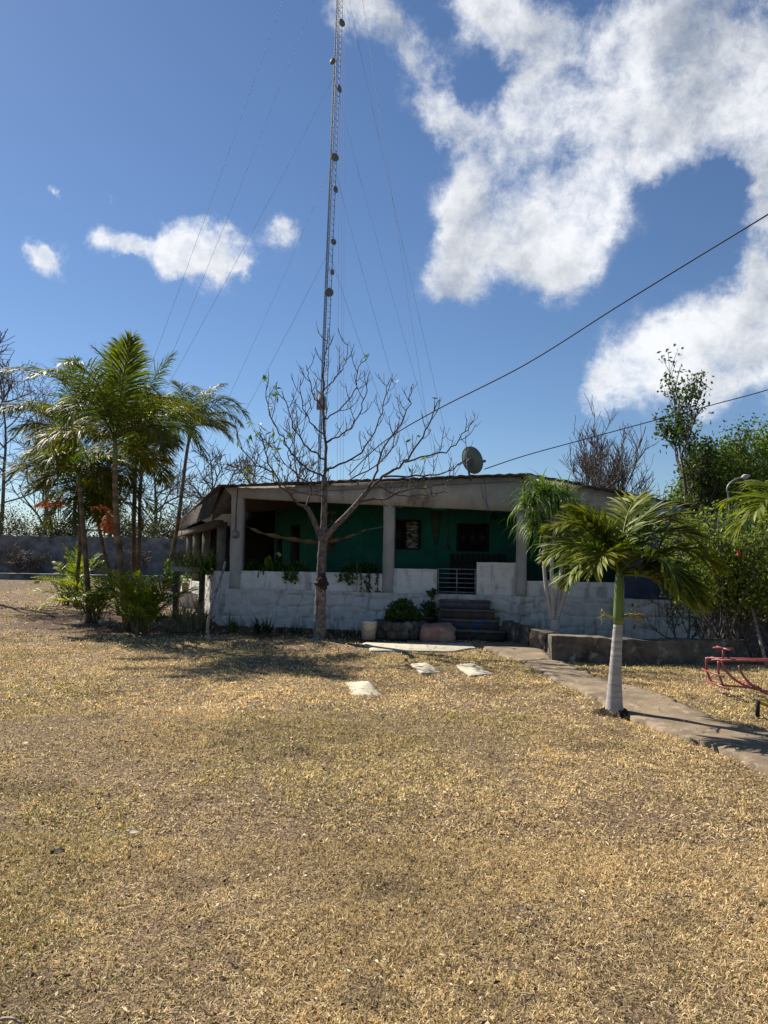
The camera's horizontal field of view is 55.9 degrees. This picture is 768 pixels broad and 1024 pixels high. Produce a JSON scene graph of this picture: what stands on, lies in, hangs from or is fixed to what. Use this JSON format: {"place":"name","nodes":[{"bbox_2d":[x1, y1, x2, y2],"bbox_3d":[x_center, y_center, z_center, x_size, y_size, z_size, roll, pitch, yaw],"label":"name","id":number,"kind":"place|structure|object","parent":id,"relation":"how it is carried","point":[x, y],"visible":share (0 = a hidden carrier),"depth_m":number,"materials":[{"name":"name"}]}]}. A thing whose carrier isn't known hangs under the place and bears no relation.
{"place":"outdoors","nodes":[
{"label":"outdoors","id":0,"kind":"place"},
{"bbox_2d":[0,579,767,1023],"bbox_3d":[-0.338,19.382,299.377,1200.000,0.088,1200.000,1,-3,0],"label":"ground","id":1,"kind":"structure","parent":0,"point":[78,631],"depth_m":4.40,"materials":[{"name":"beige plant"}]},
{"bbox_2d":[0,1016,22,1023],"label":"stick","id":2,"kind":"object","parent":1,"relation":"on","point":[11,1018],"visible":1,"depth_m":2.42,"materials":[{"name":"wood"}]},
{"bbox_2d":[0,542,32,572],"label":"bush","id":3,"kind":"object","parent":1,"relation":"on","point":[14,555],"visible":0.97,"depth_m":43.27,"materials":[{"name":"grey plant"}]},
{"bbox_2d":[0,490,43,535],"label":"thicket bush","id":4,"kind":"object","parent":1,"relation":"on","point":[16,531],"visible":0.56,"depth_m":50.48,"materials":[{"name":"green plant"}]},
{"bbox_2d":[0,329,45,457],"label":"leafless tree","id":5,"kind":"object","parent":1,"relation":"on","point":[2,381],"visible":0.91,"depth_m":24.69,"materials":[{"name":"grey plant"}]},
{"bbox_2d":[0,363,74,532],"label":"leafless tree","id":6,"kind":"object","parent":1,"relation":"on","point":[4,482],"visible":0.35,"depth_m":56.50,"materials":[{"name":"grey plant"}]},
{"bbox_2d":[22,550,54,573],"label":"bush","id":7,"kind":"object","parent":1,"relation":"on","point":[35,562],"visible":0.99,"depth_m":43.53,"materials":[{"name":"grey plant"}]},
{"bbox_2d":[15,507,71,535],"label":"thicket bush","id":8,"kind":"object","parent":1,"relation":"on","point":[40,527],"visible":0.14,"depth_m":52.44,"materials":[{"name":"green plant"}]},
{"bbox_2d":[0,384,89,535],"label":"leafless tree","id":9,"kind":"object","parent":1,"relation":"on","point":[24,476],"visible":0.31,"depth_m":49.98,"materials":[{"name":"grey plant"}]},
{"bbox_2d":[50,848,64,853],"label":"fallen leaf","id":10,"kind":"object","parent":1,"relation":"on","point":[59,850],"visible":1,"depth_m":3.75,"materials":[{"name":"grey plant"}]},
{"bbox_2d":[0,355,115,608],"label":"palm tree","id":11,"kind":"object","parent":1,"relation":"on","point":[18,407],"visible":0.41,"depth_m":19.65,"materials":[{"name":"green plant"}]},
{"bbox_2d":[18,501,97,536],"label":"thicket bush","id":12,"kind":"object","parent":1,"relation":"on","point":[74,533],"visible":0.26,"depth_m":48.16,"materials":[{"name":"green plant"}]},
{"bbox_2d":[30,553,108,605],"bbox_3d":[-9.068,1.936,21.050,2.045,1.592,2.409,0,-3,12],"label":"palm shrub","id":13,"kind":"object","parent":1,"relation":"on","point":[61,587],"visible":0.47,"depth_m":20.88,"materials":[{"name":"green plant"}]},
{"bbox_2d":[0,435,147,622],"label":"palm tree","id":14,"kind":"object","parent":1,"relation":"on","point":[102,474],"visible":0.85,"depth_m":16.03,"materials":[{"name":"green plant"}]},
{"bbox_2d":[33,497,71,510],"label":"dead frond","id":15,"kind":"object","parent":14,"relation":"hanging from","point":[48,504],"visible":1,"depth_m":15.62,"materials":[{"name":"brown plant"}]},
{"bbox_2d":[88,504,113,516],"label":"dead frond","id":16,"kind":"object","parent":14,"relation":"attached to","point":[97,507],"visible":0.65,"depth_m":15.51,"materials":[{"name":"brown plant"}]},
{"bbox_2d":[98,512,122,534],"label":"dead frond","id":17,"kind":"object","parent":14,"relation":"hanging from","point":[105,523],"visible":0.86,"depth_m":15.09,"materials":[{"name":"orange plant"}]},
{"bbox_2d":[20,395,127,531],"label":"leafless tree","id":18,"kind":"object","parent":1,"relation":"on","point":[74,470],"visible":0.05,"depth_m":53.82,"materials":[{"name":"grey plant"}]},
{"bbox_2d":[62,542,103,591],"bbox_3d":[-11.360,2.093,27.315,1.684,1.942,1.518,1,-3,0],"label":"palm shrub","id":19,"kind":"object","parent":1,"relation":"on","point":[72,564],"visible":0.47,"depth_m":27.31,"materials":[{"name":"green plant"}]},
{"bbox_2d":[30,560,142,623],"bbox_3d":[-6.431,1.774,16.072,2.514,1.419,2.618,1,-3,0],"label":"palm shrub","id":20,"kind":"object","parent":1,"relation":"on","point":[98,603],"visible":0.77,"depth_m":15.88,"materials":[{"name":"green plant"}]},
{"bbox_2d":[20,442,161,614],"bbox_3d":[-7.442,0.415,18.223,3.211,4.392,3.202,1,-3,0],"label":"palm tree","id":21,"kind":"object","parent":1,"relation":"on","point":[95,515],"visible":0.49,"depth_m":17.93,"materials":[{"name":"green plant"}]},
{"bbox_2d":[0,573,184,581],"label":"kerb","id":22,"kind":"structure","parent":1,"relation":"on","point":[15,576],"depth_m":37.06,"materials":[{"name":"grey paint"}]},
{"bbox_2d":[0,534,185,575],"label":"boundary wall","id":23,"kind":"structure","parent":1,"relation":"on","point":[53,547],"depth_m":45.02,"materials":[{"name":"grey paint"}]},
{"bbox_2d":[50,441,149,535],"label":"leafless tree","id":24,"kind":"object","parent":1,"relation":"on","point":[121,473],"visible":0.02,"depth_m":57.61,"materials":[{"name":"grey plant"}]},
{"bbox_2d":[0,329,231,631],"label":"palm tree","id":25,"kind":"object","parent":1,"relation":"on","point":[119,408],"visible":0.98,"depth_m":14.46,"materials":[{"name":"green plant"}]},
{"bbox_2d":[86,495,155,537],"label":"thicket bush","id":26,"kind":"object","parent":1,"relation":"on","point":[125,523],"visible":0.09,"depth_m":50.28,"materials":[{"name":"green plant"}]},
{"bbox_2d":[52,341,203,588],"bbox_3d":[-6.747,-0.879,19.372,3.890,7.124,4.394,1,-3,0],"label":"palm tree","id":27,"kind":"object","parent":1,"relation":"on","point":[133,525],"visible":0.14,"depth_m":19.19,"materials":[{"name":"green plant"}]},
{"bbox_2d":[117,546,150,572],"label":"bush","id":28,"kind":"object","parent":1,"relation":"on","point":[144,559],"visible":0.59,"depth_m":42.88,"materials":[{"name":"grey plant"}]},
{"bbox_2d":[69,395,202,585],"bbox_3d":[-6.197,-0.321,18.181,3.295,5.882,3.018,3,-4,-36],"label":"palm tree","id":29,"kind":"object","parent":1,"relation":"on","point":[162,449],"visible":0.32,"depth_m":18.75,"materials":[{"name":"green plant"}]},
{"bbox_2d":[109,491,185,538],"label":"thicket bush","id":30,"kind":"object","parent":1,"relation":"on","point":[151,533],"visible":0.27,"depth_m":48.33,"materials":[{"name":"green plant"}]},
{"bbox_2d":[96,566,199,634],"bbox_3d":[-4.637,1.723,14.084,2.152,1.344,1.784,1,-3,0],"label":"palm shrub","id":31,"kind":"object","parent":1,"relation":"on","point":[146,599],"visible":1,"depth_m":13.88,"materials":[{"name":"green plant"}]},
{"bbox_2d":[128,436,195,536],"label":"leafless tree","id":32,"kind":"object","parent":1,"relation":"on","point":[171,493],"visible":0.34,"depth_m":53.17,"materials":[{"name":"grey plant"}]},
{"bbox_2d":[143,487,204,538],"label":"thicket bush","id":33,"kind":"object","parent":1,"relation":"on","point":[170,516],"visible":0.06,"depth_m":50.73,"materials":[{"name":"grey plant"}]},
{"bbox_2d":[164,591,197,608],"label":"wall","id":34,"kind":"structure","parent":1,"relation":"on","point":[189,596],"depth_m":20.80,"materials":[{"name":"concrete"}]},
{"bbox_2d":[163,558,173,590],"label":"potted plant","id":35,"kind":"object","parent":34,"relation":"on","point":[167,569],"visible":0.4,"depth_m":21.72,"materials":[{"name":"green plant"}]},
{"bbox_2d":[169,574,183,591],"bbox_3d":[-6.180,2.082,21.464,0.511,0.569,0.487,1,-3,0],"label":"flower pot","id":36,"kind":"object","parent":34,"relation":"on","point":[171,588],"visible":0.24,"depth_m":21.40,"materials":[{"name":"ceramic"}]},
{"bbox_2d":[180,573,191,591],"bbox_3d":[-5.785,2.053,21.081,0.334,0.596,0.347,2,-4,-16],"label":"flower pot","id":37,"kind":"object","parent":34,"relation":"on","point":[185,585],"visible":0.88,"depth_m":21.05,"materials":[{"name":"beige ceramic"}]},
{"bbox_2d":[171,566,204,616],"bbox_3d":[-4.722,1.938,17.511,0.780,1.239,0.500,1,-3,0],"label":"plant stand","id":38,"kind":"object","parent":1,"relation":"on","point":[176,588],"visible":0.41,"depth_m":17.41,"materials":[{"name":"concrete"}]},
{"bbox_2d":[164,544,210,569],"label":"fern","id":39,"kind":"object","parent":38,"relation":"on","point":[181,559],"visible":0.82,"depth_m":17.49,"materials":[{"name":"green plant"}]},
{"bbox_2d":[178,548,229,578],"bbox_3d":[-4.206,1.278,17.351,1.457,0.887,1.766,1,-3,0],"label":"spilling plant","id":40,"kind":"object","parent":38,"relation":"on","point":[209,565],"visible":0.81,"depth_m":17.22,"materials":[{"name":"green plant"}]},
{"bbox_2d":[154,597,223,632],"bbox_3d":[-4.008,2.053,14.659,1.863,0.894,1.804,1,-3,0],"label":"spider plant","id":41,"kind":"object","parent":1,"relation":"on","point":[186,621],"visible":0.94,"depth_m":14.59,"materials":[{"name":"green plant"}]},
{"bbox_2d":[185,595,197,609],"bbox_3d":[-5.020,2.444,19.392,0.776,0.513,0.694,4,-5,-42],"label":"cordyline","id":42,"kind":"object","parent":1,"relation":"on","point":[194,602],"visible":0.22,"depth_m":19.45,"materials":[{"name":"green plant"}]},
{"bbox_2d":[141,441,262,537],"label":"leafless tree","id":43,"kind":"object","parent":1,"relation":"on","point":[200,497],"visible":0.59,"depth_m":47.36,"materials":[{"name":"grey plant"}]},
{"bbox_2d":[159,380,251,596],"bbox_3d":[-6.623,-0.871,24.666,3.624,7.755,3.463,4,-4,-41],"label":"palm tree","id":44,"kind":"object","parent":1,"relation":"on","point":[200,402],"visible":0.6,"depth_m":24.76,"materials":[{"name":"green plant"}]},
{"bbox_2d":[198,609,216,629],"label":"spider plant","id":45,"kind":"object","parent":1,"relation":"on","point":[204,620],"visible":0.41,"depth_m":15.07,"materials":[{"name":"green plant"}]},
{"bbox_2d":[206,561,225,643],"bbox_3d":[-3.090,1.661,13.353,0.162,1.494,1.143,1,-3,0],"label":"leaning pole","id":46,"kind":"object","parent":1,"relation":"on","point":[211,608],"visible":0.93,"depth_m":13.13,"materials":[{"name":"grey wood"}]},
{"bbox_2d":[219,612,242,632],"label":"spiky plant","id":47,"kind":"object","parent":1,"relation":"on","point":[232,627],"visible":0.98,"depth_m":14.45,"materials":[{"name":"green plant"}]},
{"bbox_2d":[208,438,276,491],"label":"leafless tree","id":48,"kind":"object","parent":1,"relation":"on","point":[246,474],"visible":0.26,"depth_m":49.71,"materials":[{"name":"grey plant"}]},
{"bbox_2d":[252,614,262,633],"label":"spiky plant","id":49,"kind":"object","parent":1,"relation":"on","point":[257,629],"visible":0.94,"depth_m":14.31,"materials":[{"name":"green plant"}]},
{"bbox_2d":[62,0,455,570],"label":"radio mast","id":50,"kind":"object","parent":1,"relation":"on","point":[328,292],"visible":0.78,"depth_m":57.09,"materials":[{"name":"metal"}]},
{"bbox_2d":[254,616,275,634],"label":"spiky plant","id":51,"kind":"object","parent":1,"relation":"on","point":[265,627],"visible":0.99,"depth_m":14.24,"materials":[{"name":"green plant"}]},
{"bbox_2d":[253,393,331,483],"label":"leafless tree","id":52,"kind":"object","parent":1,"relation":"on","point":[294,459],"visible":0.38,"depth_m":30.29,"materials":[{"name":"grey plant"}]},
{"bbox_2d":[295,625,307,633],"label":"seedling","id":53,"kind":"object","parent":1,"relation":"on","point":[300,630],"visible":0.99,"depth_m":14.46,"materials":[{"name":"green plant"}]},
{"bbox_2d":[231,322,478,639],"bbox_3d":[-0.531,-0.611,13.531,4.618,6.111,2.131,1,-3,6],"label":"bare tree","id":54,"kind":"object","parent":1,"relation":"on","point":[323,534],"visible":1,"depth_m":13.52,"materials":[{"name":"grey plant"}]},
{"bbox_2d":[345,681,380,695],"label":"stepping slab","id":55,"kind":"structure","parent":1,"relation":"on","point":[357,689],"depth_m":8.65,"materials":[{"name":"concrete"}]},
{"bbox_2d":[360,620,376,639],"bbox_3d":[-0.283,2.201,13.482,0.324,0.332,0.327,1,-3,0],"label":"bucket","id":56,"kind":"object","parent":1,"relation":"on","point":[368,629],"visible":1,"depth_m":13.37,"materials":[{"name":"white plastic"}]},
{"bbox_2d":[0,615,767,1023],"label":"fallen leaves","id":57,"kind":"object","parent":1,"relation":"on","point":[74,983],"depth_m":4.01,"materials":[{"name":"brown plant"}]},
{"bbox_2d":[373,618,426,640],"bbox_3d":[0.303,2.278,14.074,1.099,0.368,0.974,1,-3,0],"label":"stone planter","id":58,"kind":"object","parent":1,"relation":"on","point":[399,630],"visible":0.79,"depth_m":13.66,"materials":[{"name":"grey stone"}]},
{"bbox_2d":[384,598,422,622],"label":"round bush","id":59,"kind":"object","parent":58,"relation":"in","point":[408,611],"visible":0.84,"depth_m":13.98,"materials":[{"name":"green plant"}]},
{"bbox_2d":[363,642,476,652],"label":"concrete slab","id":60,"kind":"structure","parent":1,"relation":"on","point":[446,647],"depth_m":12.61,"materials":[{"name":"grey concrete"}]},
{"bbox_2d":[411,662,439,674],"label":"stepping slab","id":61,"kind":"structure","parent":1,"relation":"on","point":[427,668],"depth_m":10.26,"materials":[{"name":"concrete"}]},
{"bbox_2d":[419,622,456,641],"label":"stone block","id":62,"kind":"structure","parent":1,"relation":"on","point":[439,632],"depth_m":13.30,"materials":[{"name":"brown stone"}]},
{"bbox_2d":[417,588,439,622],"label":"potted plant","id":63,"kind":"object","parent":62,"relation":"on","point":[429,615],"visible":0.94,"depth_m":14.92,"materials":[{"name":"green plant"}]},
{"bbox_2d":[178,473,735,641],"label":"house","id":64,"kind":"structure","parent":1,"relation":"on","point":[412,544],"depth_m":15.65,"materials":[{"name":"paint"}]},
{"bbox_2d":[240,559,266,577],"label":"parapet plant","id":65,"kind":"object","parent":64,"relation":"on","point":[249,566],"visible":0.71,"depth_m":16.22,"materials":[{"name":"green plant"}]},
{"bbox_2d":[254,552,289,574],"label":"parapet plant","id":66,"kind":"object","parent":64,"relation":"on","point":[272,566],"visible":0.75,"depth_m":16.07,"materials":[{"name":"green plant"}]},
{"bbox_2d":[276,534,281,564],"bbox_3d":[-3.351,1.432,23.024,0.040,1.450,0.389,3,-4,-29],"label":"door","id":67,"kind":"structure","parent":64,"relation":"in","point":[278,541],"depth_m":22.98,"materials":[{"name":"brown wood"}]},
{"bbox_2d":[290,525,299,565],"bbox_3d":[-2.712,1.252,21.907,0.040,1.700,0.604,3,-4,-29],"label":"door","id":68,"kind":"structure","parent":64,"relation":"in","point":[294,546],"depth_m":21.87,"materials":[{"name":"brown wood"}]},
{"bbox_2d":[282,560,313,584],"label":"parapet plant","id":69,"kind":"object","parent":64,"relation":"on","point":[293,569],"visible":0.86,"depth_m":15.94,"materials":[{"name":"green plant"}]},
{"bbox_2d":[245,525,382,543],"bbox_3d":[-1.516,0.503,16.418,3.337,0.466,0.839,0,-3,9],"label":"hammock","id":70,"kind":"object","parent":64,"relation":"hanging from","point":[295,539],"visible":0.89,"depth_m":16.48,"materials":[{"name":"fabric"}]},
{"bbox_2d":[327,511,335,555],"bbox_3d":[-1.416,0.578,19.554,0.492,1.218,0.212,1,-3,0],"label":"wall ornament","id":71,"kind":"object","parent":64,"relation":"attached to","point":[331,536],"depth_m":19.54,"materials":[{"name":"brown wood"}]},
{"bbox_2d":[330,562,364,585],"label":"parapet plant","id":72,"kind":"object","parent":64,"relation":"on","point":[346,567],"visible":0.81,"depth_m":15.57,"materials":[{"name":"green plant"}]},
{"bbox_2d":[347,557,382,592],"bbox_3d":[-0.223,1.400,15.740,1.313,0.919,1.540,2,-4,-22],"label":"parapet plant","id":73,"kind":"object","parent":64,"relation":"on","point":[368,568],"visible":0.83,"depth_m":15.60,"materials":[{"name":"green plant"}]},
{"bbox_2d":[395,520,420,549],"bbox_3d":[0.493,0.561,17.950,0.818,0.733,0.058,0,-3,9],"label":"window","id":74,"kind":"structure","parent":64,"relation":"in","point":[406,537],"depth_m":17.93,"materials":[{"name":"black glass"}]},
{"bbox_2d":[457,523,488,551],"bbox_3d":[2.170,0.623,17.679,0.778,0.675,0.058,0,-3,9],"label":"window","id":75,"kind":"structure","parent":64,"relation":"in","point":[472,537],"depth_m":17.67,"materials":[{"name":"black glass"}]},
{"bbox_2d":[462,446,485,480],"bbox_3d":[1.850,-0.970,14.743,0.520,0.701,0.520,1,-3,0],"label":"satellite dish","id":76,"kind":"object","parent":64,"relation":"attached to","point":[473,462],"visible":0.93,"depth_m":14.59,"materials":[{"name":"metal"}]},
{"bbox_2d":[449,553,506,593],"bbox_3d":[2.144,1.408,16.479,1.287,0.915,0.060,0,-3,9],"label":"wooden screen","id":77,"kind":"object","parent":64,"relation":"on","point":[464,561],"visible":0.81,"depth_m":16.49,"materials":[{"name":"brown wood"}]},
{"bbox_2d":[348,214,767,474],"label":"power cable","id":78,"kind":"object","parent":64,"relation":"attached to","point":[574,333],"visible":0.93,"depth_m":12.79,"materials":[{"name":"black rubber"}]},
{"bbox_2d":[484,389,767,469],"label":"power cable","id":79,"kind":"object","parent":64,"relation":"attached to","point":[624,428],"visible":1,"depth_m":16.14,"materials":[{"name":"black rubber"}]},
{"bbox_2d":[456,663,492,676],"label":"stepping slab","id":80,"kind":"structure","parent":1,"relation":"on","point":[473,670],"depth_m":10.16,"materials":[{"name":"concrete"}]},
{"bbox_2d":[502,620,536,644],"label":"kerb block","id":81,"kind":"structure","parent":1,"relation":"on","point":[515,632],"depth_m":13.48,"materials":[{"name":"concrete"}]},
{"bbox_2d":[517,907,526,913],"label":"fallen leaf","id":82,"kind":"object","parent":1,"relation":"on","point":[520,910],"visible":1,"depth_m":3.21,"materials":[{"name":"beige plant"}]},
{"bbox_2d":[529,628,554,650],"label":"kerb block","id":83,"kind":"structure","parent":1,"relation":"on","point":[538,637],"depth_m":12.56,"materials":[{"name":"concrete"}]},
{"bbox_2d":[500,466,607,633],"bbox_3d":[3.119,0.798,13.235,2.227,3.379,1.524,2,-3,-12],"label":"dracaena","id":84,"kind":"object","parent":1,"relation":"on","point":[535,500],"visible":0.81,"depth_m":13.13,"materials":[{"name":"green plant"}]},
{"bbox_2d":[561,394,671,499],"bbox_3d":[9.115,-0.492,30.296,6.053,8.336,4.321,4,-4,-38],"label":"leafless tree","id":85,"kind":"object","parent":1,"relation":"on","point":[591,464],"visible":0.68,"depth_m":29.84,"materials":[{"name":"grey plant"}]},
{"bbox_2d":[535,487,731,717],"bbox_3d":[2.566,0.902,7.650,1.971,2.461,1.761,-1,-4,36],"label":"coconut palm","id":86,"kind":"object","parent":1,"relation":"on","point":[615,550],"visible":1,"depth_m":7.54,"materials":[{"name":"green plant"}]},
{"bbox_2d":[548,634,749,663],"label":"garden wall","id":87,"kind":"structure","parent":1,"relation":"on","point":[570,648],"depth_m":11.22,"materials":[{"name":"concrete"}]},
{"bbox_2d":[660,476,688,501],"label":"green tree","id":88,"kind":"object","parent":1,"relation":"on","point":[672,489],"depth_m":31.84,"materials":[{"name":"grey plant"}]},
{"bbox_2d":[631,572,729,637],"bbox_3d":[5.476,1.698,12.859,2.043,1.741,1.308,0,-3,13],"label":"bed bush","id":89,"kind":"object","parent":1,"relation":"on","point":[697,626],"visible":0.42,"depth_m":12.88,"materials":[{"name":"green plant"}]},
{"bbox_2d":[646,344,733,507],"bbox_3d":[11.560,-1.338,27.041,2.967,9.701,3.272,1,-3,0],"label":"tall tree","id":90,"kind":"object","parent":1,"relation":"on","point":[695,472],"visible":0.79,"depth_m":26.71,"materials":[{"name":"green plant"}]},
{"bbox_2d":[649,495,767,668],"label":"flowering bush","id":91,"kind":"object","parent":1,"relation":"on","point":[743,589],"visible":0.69,"depth_m":11.50,"materials":[{"name":"green plant"}]},
{"bbox_2d":[658,423,766,542],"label":"green tree","id":92,"kind":"object","parent":1,"relation":"on","point":[721,482],"visible":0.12,"depth_m":27.67,"materials":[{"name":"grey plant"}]},
{"bbox_2d":[701,412,767,564],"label":"green tree","id":93,"kind":"object","parent":1,"relation":"on","point":[759,471],"visible":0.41,"depth_m":25.59,"materials":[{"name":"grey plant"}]},
{"bbox_2d":[701,646,767,694],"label":"seesaw rocker","id":94,"kind":"object","parent":1,"relation":"on","point":[722,659],"visible":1,"depth_m":8.63,"materials":[{"name":"red paint"}]},
{"bbox_2d":[705,513,767,654],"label":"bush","id":95,"kind":"object","parent":1,"relation":"on","point":[764,636],"visible":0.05,"depth_m":12.54,"materials":[{"name":"green plant"}]},
{"bbox_2d":[726,474,750,513],"bbox_3d":[11.777,0.979,23.996,0.812,4.497,0.200,1,-3,0],"label":"street lamp","id":96,"kind":"object","parent":1,"relation":"on","point":[745,476],"visible":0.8,"depth_m":24.08,"materials":[{"name":"grey metal"}]},
{"bbox_2d":[715,479,767,545],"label":"edge palm","id":97,"kind":"object","parent":1,"relation":"on","point":[761,510],"visible":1,"depth_m":7.63,"materials":[{"name":"green plant"}]},
{"bbox_2d":[744,887,761,890],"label":"fallen leaf","id":98,"kind":"object","parent":1,"relation":"on","point":[752,888],"visible":1,"depth_m":3.46,"materials":[{"name":"beige plant"}]},
{"bbox_2d":[755,700,767,716],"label":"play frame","id":99,"kind":"object","parent":1,"relation":"on","point":[757,707],"visible":1,"depth_m":7.45,"materials":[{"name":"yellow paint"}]},
{"bbox_2d":[0,0,767,544],"label":"sky","id":100,"kind":"structure","parent":0,"point":[550,163],"materials":[{"name":"blue"}]},
{"bbox_2d":[473,643,767,774],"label":"path","id":101,"kind":"structure","parent":0,"point":[681,720],"depth_m":7.43,"materials":[{"name":"concrete"}]}
]}

